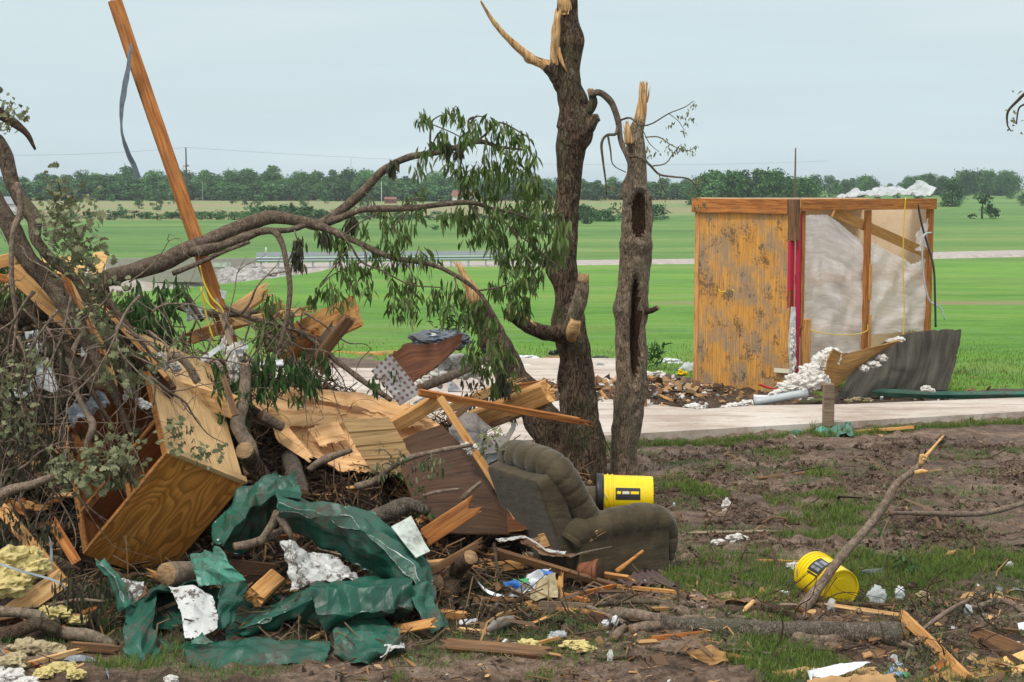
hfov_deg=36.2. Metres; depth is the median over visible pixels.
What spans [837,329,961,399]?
shingle sheet
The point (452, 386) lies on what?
white board
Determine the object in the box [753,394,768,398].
white pipe
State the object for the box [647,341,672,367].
weed
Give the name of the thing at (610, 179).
broadleaf tree
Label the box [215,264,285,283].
riprap
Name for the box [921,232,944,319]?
grey cable
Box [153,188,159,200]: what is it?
cedar bush
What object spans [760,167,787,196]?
broadleaf tree
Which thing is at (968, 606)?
plastic bag
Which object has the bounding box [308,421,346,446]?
splintered layer
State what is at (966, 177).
broadleaf tree
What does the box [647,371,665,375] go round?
white rag
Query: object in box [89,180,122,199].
edge bush
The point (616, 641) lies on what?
dead leaf litter
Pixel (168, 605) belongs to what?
lumber scrap
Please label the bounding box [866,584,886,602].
plastic bag
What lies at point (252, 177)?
broadleaf tree
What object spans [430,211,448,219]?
hedge bush
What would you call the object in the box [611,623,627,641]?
log
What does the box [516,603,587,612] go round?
board
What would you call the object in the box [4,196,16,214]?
house
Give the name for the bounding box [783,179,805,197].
broadleaf tree
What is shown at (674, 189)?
edge bush
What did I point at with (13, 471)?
drooping foliage
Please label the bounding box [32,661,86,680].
insulation batt
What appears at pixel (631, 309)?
broken tree
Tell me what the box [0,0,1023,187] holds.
sky
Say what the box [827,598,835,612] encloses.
plastic bag
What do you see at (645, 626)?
branch
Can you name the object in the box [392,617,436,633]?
lumber scrap
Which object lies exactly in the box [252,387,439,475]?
torn plywood
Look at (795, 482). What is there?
grass
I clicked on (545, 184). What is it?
edge bush
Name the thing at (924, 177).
broadleaf tree
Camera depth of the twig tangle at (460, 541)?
11.05 m
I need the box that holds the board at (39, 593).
[5,569,67,607]
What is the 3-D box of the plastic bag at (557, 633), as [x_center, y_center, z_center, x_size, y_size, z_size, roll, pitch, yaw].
[0.284,1.847,9.829,0.124,0.049,0.080,0,6,0]
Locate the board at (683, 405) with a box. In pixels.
[673,402,729,406]
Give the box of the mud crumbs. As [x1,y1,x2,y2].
[582,436,1023,598]
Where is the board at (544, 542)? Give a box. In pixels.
[533,533,549,547]
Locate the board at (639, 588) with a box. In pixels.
[617,584,683,593]
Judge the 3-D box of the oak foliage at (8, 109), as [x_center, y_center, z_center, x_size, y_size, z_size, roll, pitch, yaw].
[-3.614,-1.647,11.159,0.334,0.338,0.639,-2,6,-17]
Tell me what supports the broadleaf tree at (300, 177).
on the ground at (980, 302)
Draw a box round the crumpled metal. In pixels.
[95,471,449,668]
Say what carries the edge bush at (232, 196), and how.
on the ground at (980, 302)
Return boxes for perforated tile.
[371,354,418,404]
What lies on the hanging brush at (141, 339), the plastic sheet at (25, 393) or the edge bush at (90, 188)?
the plastic sheet at (25, 393)
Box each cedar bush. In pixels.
[91,188,98,200]
[132,187,141,200]
[144,185,153,200]
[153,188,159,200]
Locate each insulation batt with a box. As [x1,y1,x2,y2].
[0,544,51,598]
[0,636,66,668]
[0,665,39,681]
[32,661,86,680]
[38,604,87,624]
[518,638,597,652]
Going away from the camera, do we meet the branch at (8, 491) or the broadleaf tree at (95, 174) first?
the branch at (8, 491)
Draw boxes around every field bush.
[215,209,227,217]
[579,203,599,223]
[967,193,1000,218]
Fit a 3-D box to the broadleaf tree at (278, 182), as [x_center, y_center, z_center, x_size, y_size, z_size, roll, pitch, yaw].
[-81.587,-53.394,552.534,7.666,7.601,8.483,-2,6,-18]
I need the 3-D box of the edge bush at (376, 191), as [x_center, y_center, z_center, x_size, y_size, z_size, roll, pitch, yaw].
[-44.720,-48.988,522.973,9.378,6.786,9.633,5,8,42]
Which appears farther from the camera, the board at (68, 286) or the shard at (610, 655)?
the board at (68, 286)
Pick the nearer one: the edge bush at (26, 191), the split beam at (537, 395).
the split beam at (537, 395)
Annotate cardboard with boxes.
[772,665,878,677]
[807,673,895,681]
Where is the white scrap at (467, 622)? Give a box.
[459,618,477,624]
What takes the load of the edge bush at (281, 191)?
on the ground at (980, 302)
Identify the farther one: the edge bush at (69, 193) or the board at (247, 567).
the edge bush at (69, 193)
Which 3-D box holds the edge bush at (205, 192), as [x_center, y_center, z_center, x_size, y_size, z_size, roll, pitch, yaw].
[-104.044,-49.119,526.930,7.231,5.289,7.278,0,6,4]
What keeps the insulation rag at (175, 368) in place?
on the cabinet
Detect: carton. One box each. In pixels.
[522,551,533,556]
[887,654,910,678]
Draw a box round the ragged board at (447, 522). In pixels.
[421,495,484,545]
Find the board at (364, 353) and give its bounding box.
[358,350,396,354]
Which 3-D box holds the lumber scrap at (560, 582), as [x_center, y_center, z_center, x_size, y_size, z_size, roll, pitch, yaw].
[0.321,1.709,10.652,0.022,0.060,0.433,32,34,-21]
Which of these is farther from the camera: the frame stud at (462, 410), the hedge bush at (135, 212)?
the hedge bush at (135, 212)
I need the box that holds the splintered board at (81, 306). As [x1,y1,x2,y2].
[66,250,120,398]
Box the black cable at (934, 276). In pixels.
[916,196,936,326]
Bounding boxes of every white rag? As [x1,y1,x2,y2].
[519,355,539,357]
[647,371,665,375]
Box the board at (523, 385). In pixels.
[470,379,560,392]
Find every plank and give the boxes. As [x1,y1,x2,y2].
[538,636,560,644]
[647,630,707,639]
[690,529,778,534]
[759,559,798,562]
[779,603,821,609]
[815,602,921,616]
[835,602,926,607]
[898,610,973,677]
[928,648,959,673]
[968,625,1023,652]
[977,637,1023,664]
[990,627,1023,634]
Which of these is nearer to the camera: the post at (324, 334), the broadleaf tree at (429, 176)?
the post at (324, 334)
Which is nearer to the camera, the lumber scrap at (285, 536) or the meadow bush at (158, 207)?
the lumber scrap at (285, 536)
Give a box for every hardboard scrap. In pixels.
[687,644,728,665]
[727,653,751,657]
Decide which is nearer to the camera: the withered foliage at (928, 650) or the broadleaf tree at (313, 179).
the withered foliage at (928, 650)
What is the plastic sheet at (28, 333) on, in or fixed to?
on the drooping foliage at (17, 356)
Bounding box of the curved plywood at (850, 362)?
[822,339,900,388]
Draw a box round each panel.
[391,516,429,557]
[400,425,528,535]
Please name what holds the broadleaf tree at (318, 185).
on the ground at (980, 302)
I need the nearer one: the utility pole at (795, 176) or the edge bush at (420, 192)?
the utility pole at (795, 176)
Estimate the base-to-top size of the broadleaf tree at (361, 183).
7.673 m
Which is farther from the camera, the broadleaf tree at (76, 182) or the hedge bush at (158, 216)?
the broadleaf tree at (76, 182)
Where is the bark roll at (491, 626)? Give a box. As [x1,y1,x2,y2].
[485,615,514,632]
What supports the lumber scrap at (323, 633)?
on the ground at (980, 302)
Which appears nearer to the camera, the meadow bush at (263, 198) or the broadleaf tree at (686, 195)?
the broadleaf tree at (686, 195)
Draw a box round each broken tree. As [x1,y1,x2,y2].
[453,0,606,482]
[610,80,658,475]
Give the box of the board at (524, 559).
[488,546,619,589]
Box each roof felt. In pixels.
[449,412,490,448]
[482,421,515,454]
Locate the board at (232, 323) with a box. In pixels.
[210,305,323,326]
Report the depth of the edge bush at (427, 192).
516.10 m
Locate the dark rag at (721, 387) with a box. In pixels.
[711,383,728,392]
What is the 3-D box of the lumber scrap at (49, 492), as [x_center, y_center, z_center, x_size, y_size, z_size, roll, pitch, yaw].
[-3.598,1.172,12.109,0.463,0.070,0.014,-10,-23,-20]
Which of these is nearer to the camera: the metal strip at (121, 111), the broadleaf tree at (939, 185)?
the metal strip at (121, 111)
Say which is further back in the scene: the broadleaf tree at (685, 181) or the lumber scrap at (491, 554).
the broadleaf tree at (685, 181)
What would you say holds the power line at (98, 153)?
attached to the utility pole at (186, 164)
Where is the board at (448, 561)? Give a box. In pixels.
[430,537,484,574]
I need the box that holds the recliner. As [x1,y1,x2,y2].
[488,440,678,580]
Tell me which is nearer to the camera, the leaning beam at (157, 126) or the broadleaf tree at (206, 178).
the leaning beam at (157, 126)
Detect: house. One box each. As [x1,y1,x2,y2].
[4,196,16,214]
[384,197,396,203]
[451,190,477,200]
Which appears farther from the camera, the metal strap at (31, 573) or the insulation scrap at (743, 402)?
the insulation scrap at (743, 402)
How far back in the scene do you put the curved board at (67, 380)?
11.41 m
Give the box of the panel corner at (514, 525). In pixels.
[507,513,526,531]
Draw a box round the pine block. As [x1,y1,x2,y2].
[244,569,284,606]
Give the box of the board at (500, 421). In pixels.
[487,404,549,428]
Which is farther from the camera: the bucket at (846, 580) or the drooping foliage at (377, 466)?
the drooping foliage at (377, 466)
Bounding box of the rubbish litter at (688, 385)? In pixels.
[475,374,990,407]
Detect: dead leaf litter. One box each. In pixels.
[0,323,1023,681]
[30,329,1022,681]
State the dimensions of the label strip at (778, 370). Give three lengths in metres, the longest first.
0.252 x 0.061 x 0.019 m
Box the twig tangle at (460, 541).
[0,295,1023,681]
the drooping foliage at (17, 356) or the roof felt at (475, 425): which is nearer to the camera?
the drooping foliage at (17, 356)
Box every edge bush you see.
[2,183,32,199]
[25,181,52,200]
[30,185,51,200]
[39,182,72,200]
[60,187,81,199]
[60,190,81,200]
[69,184,97,199]
[79,184,104,199]
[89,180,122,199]
[89,186,125,200]
[106,183,124,200]
[108,182,132,199]
[118,184,152,200]
[121,182,145,199]
[147,190,167,199]
[164,191,189,200]
[171,182,210,199]
[191,190,207,199]
[197,188,212,199]
[204,186,221,200]
[208,185,233,199]
[214,183,242,200]
[222,188,252,200]
[234,190,254,200]
[237,183,257,195]
[247,182,275,200]
[249,191,271,200]
[253,184,283,200]
[268,183,291,200]
[272,185,307,200]
[273,186,294,200]
[284,188,309,200]
[299,188,315,200]
[308,189,323,199]
[314,186,329,199]
[317,183,347,200]
[321,186,352,200]
[329,182,365,200]
[365,192,377,199]
[369,185,387,200]
[371,187,391,200]
[377,191,398,200]
[391,187,404,200]
[396,187,415,200]
[402,184,422,200]
[404,188,431,200]
[408,185,434,200]
[425,185,443,200]
[430,189,451,200]
[435,186,453,200]
[444,183,459,193]
[482,187,511,199]
[501,186,529,198]
[507,180,525,199]
[525,181,552,199]
[543,186,555,199]
[549,184,556,193]
[580,181,602,199]
[580,188,587,197]
[582,182,612,200]
[607,187,621,199]
[608,180,622,199]
[608,185,621,197]
[647,182,664,199]
[651,186,673,199]
[664,185,686,199]
[664,186,684,199]
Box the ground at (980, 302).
[0,188,1023,681]
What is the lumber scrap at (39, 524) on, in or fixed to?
on the ground at (980, 302)
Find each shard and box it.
[601,620,608,627]
[607,649,613,660]
[611,615,618,625]
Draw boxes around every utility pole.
[185,147,187,191]
[794,148,795,197]
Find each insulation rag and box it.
[123,386,152,409]
[157,351,190,378]
[221,326,246,384]
[460,442,479,454]
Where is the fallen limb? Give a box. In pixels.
[83,106,573,400]
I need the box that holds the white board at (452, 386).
[447,381,461,391]
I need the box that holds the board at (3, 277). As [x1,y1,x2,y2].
[0,274,8,282]
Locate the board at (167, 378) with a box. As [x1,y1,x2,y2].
[92,297,170,381]
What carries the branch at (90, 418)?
on the hanging brush at (141, 339)
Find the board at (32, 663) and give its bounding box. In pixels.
[2,648,42,667]
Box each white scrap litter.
[36,382,1019,681]
[552,375,962,408]
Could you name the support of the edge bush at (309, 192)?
on the ground at (980, 302)
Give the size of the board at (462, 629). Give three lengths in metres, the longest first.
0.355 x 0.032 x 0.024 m
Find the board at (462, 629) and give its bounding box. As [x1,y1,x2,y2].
[453,627,489,634]
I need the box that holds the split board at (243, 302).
[229,280,280,317]
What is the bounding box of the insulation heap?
[415,353,484,388]
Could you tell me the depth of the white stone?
8.88 m
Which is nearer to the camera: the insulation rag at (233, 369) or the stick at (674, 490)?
the insulation rag at (233, 369)
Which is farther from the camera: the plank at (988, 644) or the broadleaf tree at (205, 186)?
the broadleaf tree at (205, 186)
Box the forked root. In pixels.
[167,353,200,383]
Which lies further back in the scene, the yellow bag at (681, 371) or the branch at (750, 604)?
the yellow bag at (681, 371)
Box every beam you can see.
[108,0,237,341]
[180,380,242,418]
[390,391,440,431]
[433,637,578,658]
[467,379,556,423]
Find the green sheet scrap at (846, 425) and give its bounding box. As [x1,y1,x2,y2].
[789,421,852,436]
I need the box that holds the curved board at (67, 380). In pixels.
[63,356,114,392]
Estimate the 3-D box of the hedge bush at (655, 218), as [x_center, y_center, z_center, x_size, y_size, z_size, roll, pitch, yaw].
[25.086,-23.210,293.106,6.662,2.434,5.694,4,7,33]
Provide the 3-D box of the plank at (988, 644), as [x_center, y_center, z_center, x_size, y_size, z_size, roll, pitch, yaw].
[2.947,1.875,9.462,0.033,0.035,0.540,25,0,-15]
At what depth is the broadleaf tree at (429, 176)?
629.26 m
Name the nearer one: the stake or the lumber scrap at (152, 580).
the lumber scrap at (152, 580)
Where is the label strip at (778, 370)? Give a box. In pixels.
[774,368,789,373]
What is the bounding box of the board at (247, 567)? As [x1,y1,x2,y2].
[230,559,279,575]
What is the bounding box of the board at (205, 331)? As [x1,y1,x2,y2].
[180,300,294,343]
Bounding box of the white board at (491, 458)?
[479,449,497,463]
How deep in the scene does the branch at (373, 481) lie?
11.25 m
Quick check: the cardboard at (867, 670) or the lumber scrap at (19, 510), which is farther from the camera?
the lumber scrap at (19, 510)
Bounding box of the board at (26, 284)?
[7,264,75,339]
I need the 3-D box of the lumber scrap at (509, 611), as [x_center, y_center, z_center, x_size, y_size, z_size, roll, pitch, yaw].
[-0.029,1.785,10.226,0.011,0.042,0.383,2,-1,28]
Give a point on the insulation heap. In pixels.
(451, 362)
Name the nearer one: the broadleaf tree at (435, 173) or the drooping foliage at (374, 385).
the drooping foliage at (374, 385)
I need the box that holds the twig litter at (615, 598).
[3,356,1023,681]
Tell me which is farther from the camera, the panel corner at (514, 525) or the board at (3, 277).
the board at (3, 277)
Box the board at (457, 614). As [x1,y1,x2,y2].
[440,609,468,619]
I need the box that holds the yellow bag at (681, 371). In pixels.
[676,367,687,374]
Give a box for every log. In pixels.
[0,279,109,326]
[157,561,209,588]
[230,361,258,479]
[236,442,269,484]
[257,410,284,430]
[281,450,308,499]
[370,497,431,521]
[433,575,443,588]
[436,550,477,597]
[586,604,626,624]
[598,615,907,645]
[603,606,661,621]
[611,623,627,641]
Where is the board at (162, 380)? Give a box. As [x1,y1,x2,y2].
[104,299,175,398]
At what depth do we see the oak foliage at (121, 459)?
10.43 m
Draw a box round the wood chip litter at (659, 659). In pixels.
[3,323,1023,681]
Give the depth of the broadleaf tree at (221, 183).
534.12 m
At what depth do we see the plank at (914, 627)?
9.46 m
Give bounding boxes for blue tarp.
[408,329,472,350]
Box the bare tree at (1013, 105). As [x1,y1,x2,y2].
[1005,90,1023,134]
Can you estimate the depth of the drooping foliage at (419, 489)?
11.06 m
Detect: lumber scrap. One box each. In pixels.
[0,617,23,623]
[3,500,35,510]
[8,499,26,514]
[23,513,43,517]
[26,521,66,530]
[28,504,48,510]
[37,426,58,434]
[40,485,66,497]
[47,498,65,504]
[53,492,72,497]
[53,555,79,569]
[82,606,96,614]
[140,584,149,596]
[141,572,159,583]
[146,568,159,581]
[155,600,176,612]
[244,575,259,583]
[246,587,306,594]
[274,529,299,539]
[309,547,344,559]
[309,630,331,639]
[341,486,369,492]
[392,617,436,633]
[395,489,410,495]
[414,515,427,523]
[466,596,515,601]
[472,560,526,571]
[484,553,507,559]
[497,608,517,617]
[500,584,537,601]
[510,568,539,576]
[522,614,554,628]
[523,600,536,610]
[533,601,592,610]
[554,590,583,601]
[555,570,562,598]
[571,584,618,596]
[582,609,608,618]
[582,611,608,624]
[604,571,635,581]
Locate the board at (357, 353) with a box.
[331,351,384,355]
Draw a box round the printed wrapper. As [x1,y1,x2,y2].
[503,568,552,596]
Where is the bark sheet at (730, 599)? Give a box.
[706,591,762,603]
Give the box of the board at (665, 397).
[659,394,673,401]
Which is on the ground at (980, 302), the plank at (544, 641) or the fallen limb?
the plank at (544, 641)
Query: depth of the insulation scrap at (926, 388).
20.43 m
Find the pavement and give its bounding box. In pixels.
[260,358,1023,442]
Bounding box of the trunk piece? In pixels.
[0,191,131,436]
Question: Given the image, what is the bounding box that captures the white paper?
[808,661,870,679]
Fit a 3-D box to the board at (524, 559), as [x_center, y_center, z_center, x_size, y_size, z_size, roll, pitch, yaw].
[0.284,1.585,10.910,0.998,0.058,0.034,15,32,12]
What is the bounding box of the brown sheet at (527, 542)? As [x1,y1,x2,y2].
[520,538,586,556]
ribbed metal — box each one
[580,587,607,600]
[617,570,681,587]
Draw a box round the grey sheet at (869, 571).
[862,568,882,574]
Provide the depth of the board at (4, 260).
11.85 m
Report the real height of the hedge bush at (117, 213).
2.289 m
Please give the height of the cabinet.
1.807 m
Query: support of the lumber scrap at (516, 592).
on the ground at (980, 302)
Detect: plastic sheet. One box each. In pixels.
[14,384,27,397]
[25,330,43,353]
[28,358,57,391]
[65,390,109,427]
[185,305,209,320]
[200,344,223,362]
[219,289,226,298]
[239,345,247,353]
[836,180,936,198]
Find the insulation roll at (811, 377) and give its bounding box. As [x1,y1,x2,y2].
[768,347,841,395]
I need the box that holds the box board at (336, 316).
[277,296,362,360]
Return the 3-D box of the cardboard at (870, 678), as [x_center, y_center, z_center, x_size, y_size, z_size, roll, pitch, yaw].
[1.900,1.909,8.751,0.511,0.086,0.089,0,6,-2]
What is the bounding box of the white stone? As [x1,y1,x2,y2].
[163,674,178,681]
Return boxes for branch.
[0,107,35,149]
[0,134,138,410]
[0,324,77,455]
[0,473,80,500]
[0,606,118,644]
[0,617,62,642]
[9,182,23,358]
[26,311,121,439]
[49,598,104,605]
[68,334,96,459]
[169,305,257,317]
[183,294,203,321]
[223,305,392,401]
[233,527,284,550]
[256,510,277,545]
[274,512,293,538]
[307,449,352,471]
[354,443,472,490]
[416,357,488,389]
[422,488,461,496]
[460,481,481,500]
[569,546,612,557]
[589,89,706,213]
[627,614,916,650]
[679,571,732,588]
[681,496,762,513]
[691,599,754,630]
[709,603,805,620]
[795,435,944,611]
[890,501,1023,516]
[905,598,1023,627]
[940,584,1013,596]
[981,612,1023,619]
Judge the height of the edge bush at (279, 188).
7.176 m
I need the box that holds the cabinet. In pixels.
[65,334,246,568]
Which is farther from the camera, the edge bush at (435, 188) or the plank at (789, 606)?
the edge bush at (435, 188)
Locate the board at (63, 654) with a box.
[26,648,89,666]
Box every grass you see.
[0,568,1023,681]
[27,508,1023,681]
[333,336,1023,390]
[605,416,1023,527]
[606,442,1023,577]
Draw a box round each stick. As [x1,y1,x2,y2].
[417,388,594,426]
[493,542,500,580]
[559,652,641,659]
[593,598,695,606]
[644,646,778,655]
[654,489,688,493]
[722,564,771,577]
[756,470,830,478]
[784,643,865,652]
[819,635,824,648]
[923,590,989,628]
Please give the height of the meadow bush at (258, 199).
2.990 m
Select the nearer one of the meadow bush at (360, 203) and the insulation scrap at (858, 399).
the insulation scrap at (858, 399)
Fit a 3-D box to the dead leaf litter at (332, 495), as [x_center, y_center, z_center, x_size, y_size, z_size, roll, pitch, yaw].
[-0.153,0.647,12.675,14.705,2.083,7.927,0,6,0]
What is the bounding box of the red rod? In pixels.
[758,383,777,389]
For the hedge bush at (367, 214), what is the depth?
294.32 m
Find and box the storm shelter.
[692,198,936,391]
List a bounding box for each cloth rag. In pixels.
[530,573,557,602]
[711,539,725,545]
[721,497,731,510]
[725,533,748,542]
[1006,561,1013,567]
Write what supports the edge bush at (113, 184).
on the ground at (980, 302)
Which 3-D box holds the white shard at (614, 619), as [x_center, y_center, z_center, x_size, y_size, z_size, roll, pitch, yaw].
[0.656,1.782,9.977,0.046,0.076,0.036,-2,6,-23]
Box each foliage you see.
[0,87,29,133]
[0,261,60,310]
[0,326,89,430]
[0,345,52,455]
[0,391,84,495]
[0,501,79,575]
[30,161,102,225]
[30,444,125,497]
[30,573,112,636]
[33,202,117,280]
[60,258,131,335]
[74,321,165,397]
[80,422,151,491]
[99,453,147,493]
[104,274,190,390]
[154,415,227,469]
[197,362,250,435]
[232,352,291,413]
[252,294,295,359]
[253,307,288,358]
[269,350,330,410]
[363,441,450,485]
[366,370,400,400]
[393,454,443,519]
[426,303,472,333]
[460,378,526,425]
[471,427,506,458]
[863,647,934,681]
[887,571,1007,633]
[897,622,1009,681]
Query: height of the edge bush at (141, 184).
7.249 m
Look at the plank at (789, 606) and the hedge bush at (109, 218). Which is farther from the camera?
the hedge bush at (109, 218)
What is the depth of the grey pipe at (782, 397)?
19.82 m
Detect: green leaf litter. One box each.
[0,296,188,512]
[0,333,1023,681]
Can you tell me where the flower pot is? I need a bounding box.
[577,559,603,578]
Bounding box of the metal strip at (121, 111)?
[119,44,140,178]
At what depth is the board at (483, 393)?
13.33 m
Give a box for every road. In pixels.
[84,250,1023,291]
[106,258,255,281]
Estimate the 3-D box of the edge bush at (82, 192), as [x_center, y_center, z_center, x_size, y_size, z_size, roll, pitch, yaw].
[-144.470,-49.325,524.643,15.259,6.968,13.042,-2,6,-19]
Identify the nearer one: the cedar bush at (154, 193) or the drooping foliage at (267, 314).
the drooping foliage at (267, 314)
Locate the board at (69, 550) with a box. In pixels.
[47,516,80,565]
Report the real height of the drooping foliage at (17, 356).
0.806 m
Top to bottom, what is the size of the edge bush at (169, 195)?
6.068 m
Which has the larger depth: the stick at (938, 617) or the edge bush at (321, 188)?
the edge bush at (321, 188)
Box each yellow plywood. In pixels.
[61,257,84,278]
[89,251,107,273]
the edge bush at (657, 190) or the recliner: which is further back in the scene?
the edge bush at (657, 190)
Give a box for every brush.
[0,216,378,570]
[0,321,504,573]
[715,555,1023,668]
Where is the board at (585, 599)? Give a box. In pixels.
[563,593,590,602]
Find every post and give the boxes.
[287,328,319,360]
[305,321,335,359]
[308,314,355,369]
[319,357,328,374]
[822,383,834,427]
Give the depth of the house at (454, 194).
475.27 m
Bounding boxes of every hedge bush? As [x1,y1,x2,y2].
[67,212,85,218]
[104,215,115,219]
[105,210,125,219]
[113,209,129,217]
[127,210,141,217]
[140,212,153,218]
[148,212,167,219]
[164,211,179,218]
[179,211,205,219]
[202,211,224,219]
[228,211,244,219]
[239,205,268,214]
[240,211,258,218]
[256,204,269,209]
[264,205,285,210]
[279,204,307,215]
[294,205,316,217]
[307,210,327,218]
[360,212,376,219]
[387,212,408,219]
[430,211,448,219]
[579,204,601,219]
[587,207,618,221]
[588,211,603,220]
[609,213,621,220]
[652,203,670,218]
[652,205,668,218]
[653,213,663,220]
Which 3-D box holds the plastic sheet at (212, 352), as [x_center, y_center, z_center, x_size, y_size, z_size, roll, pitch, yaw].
[-2.323,0.098,12.116,0.199,0.136,0.037,-4,7,-37]
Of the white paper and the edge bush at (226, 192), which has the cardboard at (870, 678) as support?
the white paper
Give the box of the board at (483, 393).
[431,377,525,417]
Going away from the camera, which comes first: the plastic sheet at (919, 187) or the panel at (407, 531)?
the panel at (407, 531)
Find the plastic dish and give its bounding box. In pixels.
[260,359,283,365]
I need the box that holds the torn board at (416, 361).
[392,334,461,382]
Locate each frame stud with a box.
[437,396,513,518]
[446,405,472,424]
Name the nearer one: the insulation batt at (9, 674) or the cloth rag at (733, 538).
the insulation batt at (9, 674)
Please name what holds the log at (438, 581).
on the ground at (980, 302)
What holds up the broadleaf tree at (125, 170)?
on the ground at (980, 302)
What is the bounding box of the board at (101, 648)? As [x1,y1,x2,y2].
[65,641,121,653]
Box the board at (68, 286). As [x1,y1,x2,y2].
[60,274,103,357]
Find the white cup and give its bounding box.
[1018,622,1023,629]
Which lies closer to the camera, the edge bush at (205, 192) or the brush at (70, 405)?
the brush at (70, 405)
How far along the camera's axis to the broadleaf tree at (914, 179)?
638.05 m
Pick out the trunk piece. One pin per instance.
(35, 272)
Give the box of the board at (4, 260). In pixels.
[0,253,18,268]
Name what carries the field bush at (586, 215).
on the ground at (980, 302)
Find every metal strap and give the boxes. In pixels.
[0,563,65,588]
[49,537,52,572]
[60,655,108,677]
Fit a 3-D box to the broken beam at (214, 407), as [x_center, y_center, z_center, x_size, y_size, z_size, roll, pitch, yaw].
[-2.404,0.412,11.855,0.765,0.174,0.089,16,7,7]
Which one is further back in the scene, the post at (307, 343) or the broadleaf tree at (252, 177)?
the broadleaf tree at (252, 177)
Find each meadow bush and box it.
[108,194,116,201]
[134,199,143,208]
[151,204,161,210]
[153,195,163,204]
[253,198,260,206]
[260,195,268,202]
[299,199,308,205]
[320,195,329,202]
[357,197,366,207]
[362,199,370,205]
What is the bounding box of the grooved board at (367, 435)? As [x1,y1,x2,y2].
[342,417,409,472]
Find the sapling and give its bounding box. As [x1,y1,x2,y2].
[871,527,924,573]
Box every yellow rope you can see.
[199,265,223,346]
[810,325,868,334]
[902,197,905,334]
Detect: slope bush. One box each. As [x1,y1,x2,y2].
[828,190,835,197]
[1016,194,1023,203]
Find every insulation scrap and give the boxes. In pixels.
[683,402,704,408]
[721,399,753,406]
[789,327,796,371]
[844,397,873,402]
[859,354,887,371]
[885,336,904,341]
[920,385,934,392]
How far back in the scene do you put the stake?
11.53 m
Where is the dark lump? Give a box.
[548,349,557,354]
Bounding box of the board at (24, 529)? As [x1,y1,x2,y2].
[0,503,67,582]
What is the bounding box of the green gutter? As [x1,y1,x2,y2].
[872,389,1023,398]
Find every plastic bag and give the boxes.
[548,630,566,637]
[660,358,683,362]
[678,362,692,371]
[786,562,797,569]
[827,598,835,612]
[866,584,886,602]
[894,585,904,599]
[915,590,929,601]
[963,604,972,615]
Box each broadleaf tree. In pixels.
[18,175,29,183]
[30,173,48,183]
[43,174,58,184]
[60,174,71,182]
[69,169,88,181]
[70,178,79,188]
[77,177,90,184]
[84,172,100,180]
[89,173,108,185]
[101,173,117,182]
[110,179,131,197]
[116,164,134,177]
[117,173,134,197]
[129,178,142,191]
[139,170,168,183]
[143,180,158,198]
[157,181,169,196]
[180,169,191,180]
[181,170,196,179]
[191,170,210,182]
[195,181,207,198]
[201,173,214,185]
[206,176,222,185]
[207,180,218,187]
[209,172,222,179]
[212,181,233,199]
[219,168,235,183]
[229,174,241,184]
[237,180,251,199]
[238,168,258,177]
[239,170,260,183]
[251,179,266,194]
[261,171,281,195]
[262,165,283,177]
[275,179,284,194]
[283,179,301,198]
[290,169,307,185]
[304,173,323,189]
[310,182,324,198]
[311,170,324,183]
[322,169,337,182]
[322,182,337,199]
[324,175,337,185]
[337,167,357,183]
[348,169,386,185]
[352,168,372,184]
[355,179,365,191]
[373,179,393,199]
[382,173,399,181]
[382,177,395,192]
[391,179,408,195]
[400,176,409,180]
[404,179,412,186]
[421,177,434,185]
[422,173,434,183]
[423,170,448,184]
[432,176,449,191]
[606,177,619,183]
[657,178,671,185]
[679,179,692,187]
[682,186,691,202]
[687,177,721,200]
[687,184,694,204]
[695,170,719,195]
[698,173,715,194]
[701,177,727,197]
[710,169,722,177]
[711,168,748,197]
[725,172,749,197]
[740,169,753,186]
[742,172,771,197]
[750,167,807,197]
[750,168,764,175]
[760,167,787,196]
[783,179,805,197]
[791,176,826,197]
[809,173,823,192]
[819,175,836,193]
[829,180,843,195]
[839,179,855,193]
[841,179,852,193]
[850,178,856,186]
[853,174,872,189]
[857,178,875,191]
[902,175,911,186]
[902,175,930,195]
[909,175,936,195]
[922,172,938,194]
[935,178,946,194]
[937,175,951,194]
[937,176,963,206]
[951,167,968,181]
[954,171,975,194]
[957,170,979,195]
[968,168,993,194]
[975,169,996,194]
[987,170,1023,195]
[989,173,1011,195]
[994,171,1020,193]
[1004,169,1023,192]
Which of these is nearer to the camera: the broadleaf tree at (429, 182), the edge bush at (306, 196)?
the edge bush at (306, 196)
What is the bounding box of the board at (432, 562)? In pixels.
[427,558,449,567]
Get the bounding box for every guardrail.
[256,251,497,262]
[256,255,494,268]
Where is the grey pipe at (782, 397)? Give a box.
[753,389,808,405]
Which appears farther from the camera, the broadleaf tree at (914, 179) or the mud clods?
the broadleaf tree at (914, 179)
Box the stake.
[219,373,238,416]
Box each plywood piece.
[922,657,1011,681]
[1003,650,1023,673]
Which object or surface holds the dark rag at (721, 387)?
on the ground at (980, 302)
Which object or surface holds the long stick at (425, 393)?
on the beam at (414, 413)
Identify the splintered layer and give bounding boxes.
[266,404,312,462]
[275,409,357,427]
[286,389,432,422]
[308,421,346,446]
[362,411,426,427]
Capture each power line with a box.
[58,147,184,154]
[186,147,814,164]
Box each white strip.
[478,582,503,596]
[496,535,565,554]
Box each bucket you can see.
[595,473,653,509]
[794,551,858,601]
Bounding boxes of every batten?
[214,298,239,362]
[854,425,913,431]

